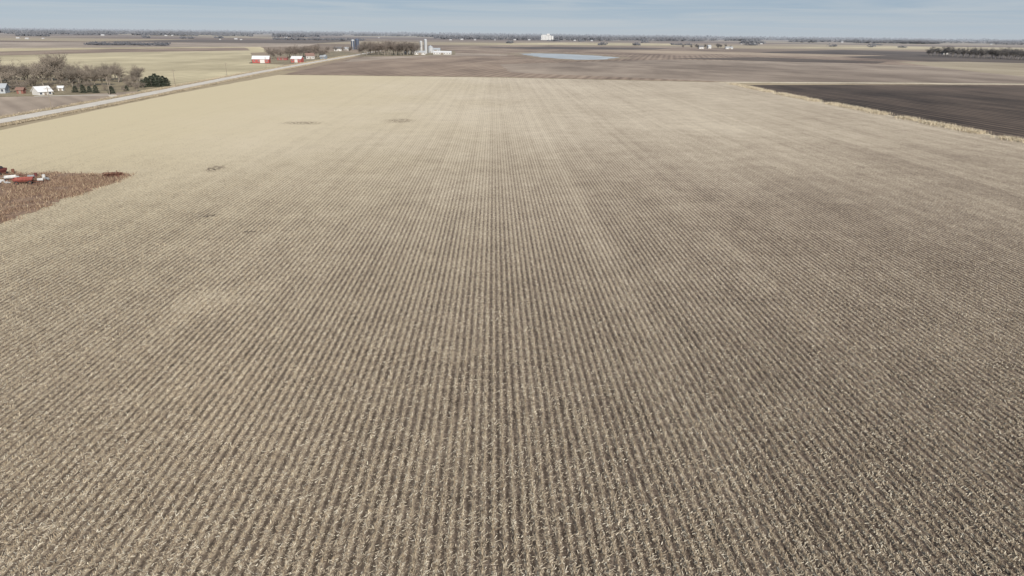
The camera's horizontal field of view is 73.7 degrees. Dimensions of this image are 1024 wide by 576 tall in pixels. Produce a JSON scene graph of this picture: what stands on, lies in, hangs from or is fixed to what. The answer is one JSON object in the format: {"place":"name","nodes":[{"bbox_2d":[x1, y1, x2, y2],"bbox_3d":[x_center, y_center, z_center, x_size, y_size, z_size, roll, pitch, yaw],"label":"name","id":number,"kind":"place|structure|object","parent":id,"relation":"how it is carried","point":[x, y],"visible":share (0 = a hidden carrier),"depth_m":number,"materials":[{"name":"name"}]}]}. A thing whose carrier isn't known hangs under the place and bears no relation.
{"place":"outdoors","nodes":[
{"label":"outdoors","id":0,"kind":"place"},
{"bbox_2d":[30,86,52,94],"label":"farm building","id":1,"kind":"structure","parent":0,"point":[38,90],"depth_m":306.73,"materials":[{"name":"white paint"}]},
{"bbox_2d":[0,91,134,115],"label":"farm field","id":2,"kind":"structure","parent":0,"point":[13,105],"depth_m":280.31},
{"bbox_2d":[0,170,136,223],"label":"weed ground","id":3,"kind":"structure","parent":0,"point":[49,202],"depth_m":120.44,"materials":[{"name":"brown plant"}]},
{"bbox_2d":[0,166,10,174],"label":"farm wagon","id":4,"kind":"object","parent":3,"relation":"on","point":[3,170],"visible":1,"depth_m":137.91,"materials":[{"name":"metal"}]},
{"bbox_2d":[4,175,15,180],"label":"farm wagon","id":5,"kind":"object","parent":3,"relation":"on","point":[7,177],"visible":0.58,"depth_m":132.17,"materials":[{"name":"metal"}]},
{"bbox_2d":[12,176,42,184],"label":"farm wagon","id":6,"kind":"object","parent":3,"relation":"on","point":[17,180],"visible":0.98,"depth_m":130.10,"materials":[{"name":"metal"}]},
{"bbox_2d":[101,172,114,176],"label":"disc harrow","id":7,"kind":"object","parent":3,"relation":"on","point":[106,174],"visible":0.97,"depth_m":137.37,"materials":[{"name":"metal"}]},
{"bbox_2d":[110,170,123,176],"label":"disc harrow","id":8,"kind":"object","parent":3,"relation":"on","point":[118,173],"visible":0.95,"depth_m":137.89,"materials":[{"name":"metal"}]},
{"bbox_2d":[34,95,117,96],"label":"driveway","id":9,"kind":"structure","parent":0,"point":[75,95],"depth_m":305.93,"materials":[{"name":"grey gravel"}]},
{"bbox_2d":[0,48,248,55],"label":"brown strip field","id":10,"kind":"structure","parent":0,"point":[111,51],"depth_m":962.32,"materials":[{"name":"soil"}]},
{"bbox_2d":[0,47,263,52],"bbox_3d":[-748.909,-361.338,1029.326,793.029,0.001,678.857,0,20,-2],"label":"tan field","id":11,"kind":"structure","parent":0,"point":[255,49],"depth_m":1059.00,"materials":[{"name":"beige plant"}]},
{"bbox_2d":[0,50,281,91],"bbox_3d":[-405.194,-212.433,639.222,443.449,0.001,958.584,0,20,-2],"label":"yellow field","id":12,"kind":"structure","parent":0,"point":[187,66],"depth_m":623.92,"materials":[{"name":"beige plant"}]},
{"bbox_2d":[0,42,314,47],"bbox_3d":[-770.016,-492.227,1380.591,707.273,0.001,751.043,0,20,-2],"label":"bean field","id":13,"kind":"structure","parent":0,"point":[42,45],"depth_m":1347.24,"materials":[{"name":"beige plant"}]},
{"bbox_2d":[0,49,388,122],"bbox_3d":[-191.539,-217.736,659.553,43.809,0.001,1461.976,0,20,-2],"label":"road","id":14,"kind":"structure","parent":0,"point":[20,117],"depth_m":299.72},
{"bbox_2d":[251,56,270,62],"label":"red barn","id":15,"kind":"structure","parent":0,"point":[258,59],"depth_m":638.91,"materials":[{"name":"paint"}]},
{"bbox_2d":[290,56,303,62],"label":"red barn","id":16,"kind":"structure","parent":0,"point":[299,59],"depth_m":660.06,"materials":[{"name":"paint"}]},
{"bbox_2d":[414,51,425,54],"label":"cattle barn","id":17,"kind":"structure","parent":0,"point":[419,52],"depth_m":935.90,"materials":[{"name":"white paint"}]},
{"bbox_2d":[345,53,505,61],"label":"tan strip field","id":18,"kind":"structure","parent":0,"point":[396,57],"depth_m":858.16,"materials":[{"name":"beige plant"}]},
{"bbox_2d":[433,51,451,54],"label":"cattle barn","id":19,"kind":"structure","parent":0,"point":[443,52],"depth_m":959.53,"materials":[{"name":"white paint"}]},
{"bbox_2d":[0,75,1023,575],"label":"stubble field","id":20,"kind":"structure","parent":0,"point":[566,121],"depth_m":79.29,"materials":[{"name":"beige plant"}]},
{"bbox_2d":[0,33,1023,129],"bbox_3d":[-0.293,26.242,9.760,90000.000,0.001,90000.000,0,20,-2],"label":"ground","id":21,"kind":"structure","parent":0,"point":[770,45],"depth_m":2207.11,"materials":[{"name":"brown soil"}]},
{"bbox_2d":[0,78,167,96],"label":"farmyard","id":22,"kind":"structure","parent":21,"relation":"on","point":[98,83],"depth_m":350.45,"materials":[{"name":"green plant"}]},
{"bbox_2d":[0,83,9,92],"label":"machine shed","id":23,"kind":"structure","parent":22,"relation":"on","point":[4,88],"depth_m":313.17,"materials":[{"name":"paint"}]},
{"bbox_2d":[0,70,19,85],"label":"bare tree","id":24,"kind":"object","parent":22,"relation":"on","point":[6,75],"visible":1,"depth_m":339.50,"materials":[{"name":"brown plant"}]},
{"bbox_2d":[0,60,22,82],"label":"bare tree","id":25,"kind":"object","parent":22,"relation":"on","point":[2,70],"visible":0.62,"depth_m":356.45,"materials":[{"name":"brown plant"}]},
{"bbox_2d":[7,80,16,84],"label":"bare tree","id":26,"kind":"object","parent":22,"relation":"on","point":[13,82],"visible":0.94,"depth_m":338.93,"materials":[{"name":"brown plant"}]},
{"bbox_2d":[1,65,27,83],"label":"bare tree","id":27,"kind":"object","parent":22,"relation":"on","point":[17,72],"visible":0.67,"depth_m":353.01,"materials":[{"name":"brown plant"}]},
{"bbox_2d":[15,87,26,93],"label":"shed","id":28,"kind":"structure","parent":22,"relation":"on","point":[20,90],"depth_m":311.98,"materials":[{"name":"brown"}]},
{"bbox_2d":[11,62,33,81],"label":"bare tree","id":29,"kind":"object","parent":22,"relation":"on","point":[24,72],"visible":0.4,"depth_m":363.60,"materials":[{"name":"brown plant"}]},
{"bbox_2d":[19,62,34,78],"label":"bare tree","id":30,"kind":"object","parent":22,"relation":"on","point":[27,70],"visible":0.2,"depth_m":370.34,"materials":[{"name":"brown plant"}]},
{"bbox_2d":[25,74,34,86],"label":"bare tree","id":31,"kind":"object","parent":22,"relation":"on","point":[31,80],"visible":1,"depth_m":348.72,"materials":[{"name":"brown plant"}]},
{"bbox_2d":[28,74,39,85],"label":"bare tree","id":32,"kind":"object","parent":22,"relation":"on","point":[35,79],"visible":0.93,"depth_m":351.61,"materials":[{"name":"brown plant"}]},
{"bbox_2d":[24,62,54,85],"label":"bare tree","id":33,"kind":"object","parent":22,"relation":"on","point":[38,71],"visible":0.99,"depth_m":353.03,"materials":[{"name":"brown plant"}]},
{"bbox_2d":[33,55,57,80],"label":"bare tree","id":34,"kind":"object","parent":22,"relation":"on","point":[45,66],"visible":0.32,"depth_m":384.51,"materials":[{"name":"brown plant"}]},
{"bbox_2d":[41,69,56,82],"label":"bare tree","id":35,"kind":"object","parent":22,"relation":"on","point":[47,77],"visible":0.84,"depth_m":359.90,"materials":[{"name":"brown plant"}]},
{"bbox_2d":[36,52,67,78],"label":"bare tree","id":36,"kind":"object","parent":22,"relation":"on","point":[62,62],"visible":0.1,"depth_m":392.93,"materials":[{"name":"brown plant"}]},
{"bbox_2d":[39,53,70,79],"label":"bare tree","id":37,"kind":"object","parent":22,"relation":"on","point":[56,64],"visible":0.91,"depth_m":376.83,"materials":[{"name":"brown plant"}]},
{"bbox_2d":[53,70,66,85],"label":"bare tree","id":38,"kind":"object","parent":22,"relation":"on","point":[59,77],"visible":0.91,"depth_m":355.60,"materials":[{"name":"brown plant"}]},
{"bbox_2d":[57,86,64,90],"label":"shed","id":39,"kind":"structure","parent":22,"relation":"on","point":[60,88],"depth_m":328.88,"materials":[{"name":"white paint"}]},
{"bbox_2d":[61,67,77,87],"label":"bare tree","id":40,"kind":"object","parent":22,"relation":"on","point":[71,76],"visible":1,"depth_m":344.15,"materials":[{"name":"brown plant"}]},
{"bbox_2d":[60,64,80,82],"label":"bare tree","id":41,"kind":"object","parent":22,"relation":"on","point":[68,69],"visible":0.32,"depth_m":375.17,"materials":[{"name":"brown plant"}]},
{"bbox_2d":[64,61,87,84],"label":"bare tree","id":42,"kind":"object","parent":22,"relation":"on","point":[76,71],"visible":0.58,"depth_m":355.93,"materials":[{"name":"brown plant"}]},
{"bbox_2d":[79,84,86,92],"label":"evergreen tree","id":43,"kind":"object","parent":22,"relation":"on","point":[83,90],"visible":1,"depth_m":318.44,"materials":[{"name":"green plant"}]},
{"bbox_2d":[75,70,94,82],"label":"bare tree","id":44,"kind":"object","parent":22,"relation":"on","point":[87,76],"visible":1,"depth_m":354.21,"materials":[{"name":"brown plant"}]},
{"bbox_2d":[84,63,92,81],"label":"bare tree","id":45,"kind":"object","parent":22,"relation":"on","point":[88,69],"visible":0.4,"depth_m":386.09,"materials":[{"name":"brown plant"}]},
{"bbox_2d":[87,69,100,84],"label":"bare tree","id":46,"kind":"object","parent":22,"relation":"on","point":[95,78],"visible":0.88,"depth_m":358.88,"materials":[{"name":"brown plant"}]},
{"bbox_2d":[92,85,98,92],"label":"evergreen tree","id":47,"kind":"object","parent":22,"relation":"on","point":[95,89],"visible":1,"depth_m":319.28,"materials":[{"name":"green plant"}]},
{"bbox_2d":[95,67,107,81],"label":"bare tree","id":48,"kind":"object","parent":22,"relation":"on","point":[100,73],"visible":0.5,"depth_m":362.93,"materials":[{"name":"brown plant"}]},
{"bbox_2d":[95,64,109,81],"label":"bare tree","id":49,"kind":"object","parent":22,"relation":"on","point":[105,66],"visible":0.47,"depth_m":384.55,"materials":[{"name":"brown plant"}]},
{"bbox_2d":[96,68,113,85],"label":"bare tree","id":50,"kind":"object","parent":22,"relation":"on","point":[104,75],"visible":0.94,"depth_m":360.03,"materials":[{"name":"brown plant"}]},
{"bbox_2d":[107,86,114,93],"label":"evergreen tree","id":51,"kind":"object","parent":22,"relation":"on","point":[111,89],"visible":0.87,"depth_m":317.25,"materials":[{"name":"green plant"}]},
{"bbox_2d":[102,63,122,79],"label":"bare tree","id":52,"kind":"object","parent":22,"relation":"on","point":[117,66],"visible":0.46,"depth_m":403.51,"materials":[{"name":"brown plant"}]},
{"bbox_2d":[105,66,124,82],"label":"bare tree","id":53,"kind":"object","parent":22,"relation":"on","point":[117,71],"visible":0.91,"depth_m":382.53,"materials":[{"name":"brown plant"}]},
{"bbox_2d":[128,75,137,84],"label":"bare tree","id":54,"kind":"object","parent":22,"relation":"on","point":[133,78],"visible":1,"depth_m":359.04,"materials":[{"name":"brown plant"}]},
{"bbox_2d":[128,64,144,80],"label":"bare tree","id":55,"kind":"object","parent":22,"relation":"on","point":[136,68],"visible":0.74,"depth_m":392.53,"materials":[{"name":"brown plant"}]},
{"bbox_2d":[129,69,143,82],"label":"bare tree","id":56,"kind":"object","parent":22,"relation":"on","point":[135,74],"visible":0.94,"depth_m":368.68,"materials":[{"name":"brown plant"}]},
{"bbox_2d":[143,77,150,86],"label":"evergreen tree","id":57,"kind":"object","parent":22,"relation":"on","point":[145,80],"visible":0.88,"depth_m":356.61,"materials":[{"name":"green plant"}]},
{"bbox_2d":[146,76,156,86],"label":"evergreen tree","id":58,"kind":"object","parent":22,"relation":"on","point":[152,84],"visible":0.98,"depth_m":357.49,"materials":[{"name":"green plant"}]},
{"bbox_2d":[154,75,166,86],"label":"evergreen tree","id":59,"kind":"object","parent":22,"relation":"on","point":[158,80],"visible":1,"depth_m":357.81,"materials":[{"name":"green plant"}]},
{"bbox_2d":[163,77,170,85],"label":"evergreen tree","id":60,"kind":"object","parent":22,"relation":"on","point":[167,81],"visible":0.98,"depth_m":362.34,"materials":[{"name":"green plant"}]},
{"bbox_2d":[0,49,391,126],"bbox_3d":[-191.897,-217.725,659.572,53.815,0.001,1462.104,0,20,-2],"label":"road verge","id":61,"kind":"structure","parent":21,"relation":"on","point":[47,116],"depth_m":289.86,"materials":[{"name":"beige plant"}]},
{"bbox_2d":[249,51,356,63],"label":"farmyard","id":62,"kind":"structure","parent":21,"relation":"on","point":[274,60],"depth_m":794.78,"materials":[{"name":"beige plant"}]},
{"bbox_2d":[267,50,276,58],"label":"bare tree","id":63,"kind":"object","parent":62,"relation":"on","point":[271,53],"visible":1,"depth_m":738.66,"materials":[{"name":"brown plant"}]},
{"bbox_2d":[276,57,287,59],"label":"red shed","id":64,"kind":"structure","parent":62,"relation":"on","point":[282,58],"depth_m":709.46,"materials":[{"name":"brown metal"}]},
{"bbox_2d":[305,53,314,58],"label":"farmhouse","id":65,"kind":"object","parent":62,"relation":"on","point":[309,55],"visible":0.94,"depth_m":746.63,"materials":[{"name":"concrete"}]},
{"bbox_2d":[304,46,316,53],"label":"bare tree","id":66,"kind":"object","parent":62,"relation":"on","point":[308,50],"visible":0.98,"depth_m":751.65,"materials":[{"name":"brown plant"}]},
{"bbox_2d":[309,45,317,56],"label":"bare tree","id":67,"kind":"object","parent":62,"relation":"on","point":[315,50],"visible":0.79,"depth_m":761.86,"materials":[{"name":"brown plant"}]},
{"bbox_2d":[319,55,327,58],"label":"shed","id":68,"kind":"structure","parent":62,"relation":"on","point":[323,56],"depth_m":751.76,"materials":[{"name":"blue paint"}]},
{"bbox_2d":[351,39,354,48],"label":"tower silo","id":69,"kind":"object","parent":21,"relation":"on","point":[352,43],"visible":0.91,"depth_m":1192.82,"materials":[{"name":"grey metal"}]},
{"bbox_2d":[355,38,358,48],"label":"tower silo","id":70,"kind":"object","parent":21,"relation":"on","point":[356,41],"visible":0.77,"depth_m":1195.23,"materials":[{"name":"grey metal"}]},
{"bbox_2d":[354,49,454,56],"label":"farmyard","id":71,"kind":"structure","parent":21,"relation":"on","point":[395,54],"depth_m":945.10,"materials":[{"name":"brown soil"}]},
{"bbox_2d":[361,42,372,55],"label":"bare tree","id":72,"kind":"object","parent":71,"relation":"on","point":[365,47],"visible":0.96,"depth_m":876.05,"materials":[{"name":"brown plant"}]},
{"bbox_2d":[377,40,389,54],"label":"bare tree","id":73,"kind":"object","parent":71,"relation":"on","point":[382,46],"visible":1,"depth_m":891.64,"materials":[{"name":"brown plant"}]},
{"bbox_2d":[388,42,399,52],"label":"bare tree","id":74,"kind":"object","parent":71,"relation":"on","point":[394,47],"visible":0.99,"depth_m":894.36,"materials":[{"name":"brown plant"}]},
{"bbox_2d":[397,41,408,55],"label":"bare tree","id":75,"kind":"object","parent":71,"relation":"on","point":[402,45],"visible":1,"depth_m":891.82,"materials":[{"name":"brown plant"}]},
{"bbox_2d":[403,42,414,54],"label":"bare tree","id":76,"kind":"object","parent":71,"relation":"on","point":[409,46],"visible":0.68,"depth_m":916.63,"materials":[{"name":"brown plant"}]},
{"bbox_2d":[424,39,426,53],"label":"tower silo","id":77,"kind":"object","parent":71,"relation":"on","point":[425,44],"visible":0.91,"depth_m":990.22,"materials":[{"name":"concrete"}]},
{"bbox_2d":[428,45,432,52],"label":"grain bin","id":78,"kind":"object","parent":71,"relation":"on","point":[430,48],"visible":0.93,"depth_m":1037.33,"materials":[{"name":"metal"}]},
{"bbox_2d":[279,74,708,81],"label":"grass verge","id":79,"kind":"object","parent":21,"relation":"on","point":[510,77],"depth_m":468.52,"materials":[{"name":"beige plant"}]},
{"bbox_2d":[0,27,1023,47],"bbox_3d":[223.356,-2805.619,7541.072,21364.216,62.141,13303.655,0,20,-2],"label":"woods","id":80,"kind":"object","parent":21,"relation":"on","point":[183,33],"visible":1,"depth_m":4524.55,"materials":[{"name":"brown plant"}]},
{"bbox_2d":[541,34,552,39],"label":"grain elevator","id":81,"kind":"object","parent":21,"relation":"on","point":[547,37],"visible":0.84,"depth_m":3679.76,"materials":[{"name":"white paint"}]},
{"bbox_2d":[735,85,1023,142],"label":"grass margin","id":82,"kind":"object","parent":21,"relation":"on","point":[994,136],"depth_m":213.65,"materials":[{"name":"beige plant"}]},
{"bbox_2d":[0,0,1023,39],"label":"sky","id":83,"kind":"structure","parent":0,"point":[949,19],"materials":[{"name":"blue"}]},
{"bbox_2d":[457,42,670,44],"bbox_3d":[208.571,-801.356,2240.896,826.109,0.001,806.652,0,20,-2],"label":"tan horizon field","id":84,"kind":"structure","parent":0,"point":[568,43],"depth_m":2181.82,"materials":[{"name":"beige soil"}]},
{"bbox_2d":[503,52,630,60],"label":"pond bank","id":85,"kind":"structure","parent":0,"point":[520,54],"depth_m":956.34,"materials":[{"name":"brown soil"}]},
{"bbox_2d":[523,53,618,59],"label":"pond water","id":86,"kind":"structure","parent":0,"point":[576,57],"depth_m":928.34,"materials":[{"name":"grey liquid"}]},
{"bbox_2d":[477,47,667,49],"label":"dark strip field","id":87,"kind":"structure","parent":0,"point":[575,48],"depth_m":1524.97,"materials":[{"name":"soil"}]},
{"bbox_2d":[419,45,746,55],"bbox_3d":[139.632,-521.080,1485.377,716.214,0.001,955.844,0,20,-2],"label":"brown far field","id":88,"kind":"structure","parent":0,"point":[675,48],"depth_m":1384.63,"materials":[{"name":"soil"}]},
{"bbox_2d":[288,50,1023,85],"bbox_3d":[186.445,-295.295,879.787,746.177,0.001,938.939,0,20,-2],"label":"ploughed field","id":89,"kind":"structure","parent":0,"point":[473,66],"depth_m":644.71,"materials":[{"name":"brown soil"}]},
{"bbox_2d":[571,50,884,56],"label":"pale far field","id":90,"kind":"structure","parent":0,"point":[749,53],"depth_m":1208.69,"materials":[{"name":"soil"}]},
{"bbox_2d":[500,60,1023,83],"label":"chisel ploughed field","id":91,"kind":"structure","parent":0,"point":[738,71],"depth_m":580.99,"materials":[{"name":"soil"}]},
{"bbox_2d":[675,57,882,62],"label":"dark strip field","id":92,"kind":"structure","parent":0,"point":[787,60],"depth_m":885.70,"materials":[{"name":"soil"}]},
{"bbox_2d":[719,82,1023,84],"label":"field track","id":93,"kind":"structure","parent":0,"point":[879,83],"depth_m":450.65,"materials":[{"name":"beige soil"}]},
{"bbox_2d":[728,82,1023,142],"bbox_3d":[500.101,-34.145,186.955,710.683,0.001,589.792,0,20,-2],"label":"black field","id":94,"kind":"structure","parent":0,"point":[997,110],"depth_m":328.20,"materials":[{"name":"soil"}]},
{"bbox_2d":[763,50,1023,61],"bbox_3d":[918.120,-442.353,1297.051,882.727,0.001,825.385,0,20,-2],"label":"dark far field","id":95,"kind":"structure","parent":0,"point":[907,56],"depth_m":1184.32,"materials":[{"name":"soil"}]},
{"bbox_2d":[942,45,950,55],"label":"bare tree","id":96,"kind":"object","parent":95,"relation":"on","point":[946,50],"visible":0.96,"depth_m":1166.46,"materials":[{"name":"grey plant"}]},
{"bbox_2d":[974,48,984,55],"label":"bare tree","id":97,"kind":"object","parent":95,"relation":"on","point":[981,51],"visible":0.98,"depth_m":1075.74,"materials":[{"name":"grey plant"}]},
{"bbox_2d":[990,48,998,58],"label":"bare tree","id":98,"kind":"object","parent":95,"relation":"on","point":[994,51],"visible":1,"depth_m":1052.37,"materials":[{"name":"grey plant"}]},
{"bbox_2d":[1009,49,1018,59],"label":"bare tree","id":99,"kind":"object","parent":95,"relation":"on","point":[1014,53],"visible":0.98,"depth_m":1016.90,"materials":[{"name":"grey plant"}]},
{"bbox_2d":[779,46,1022,48],"bbox_3d":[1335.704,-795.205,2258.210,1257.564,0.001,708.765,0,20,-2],"label":"tan horizon field","id":100,"kind":"structure","parent":0,"point":[887,47],"depth_m":2168.60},
{"bbox_2d":[902,62,1023,76],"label":"grass strip field","id":101,"kind":"structure","parent":0,"point":[1015,69],"depth_m":743.37,"materials":[{"name":"beige plant"}]}
]}

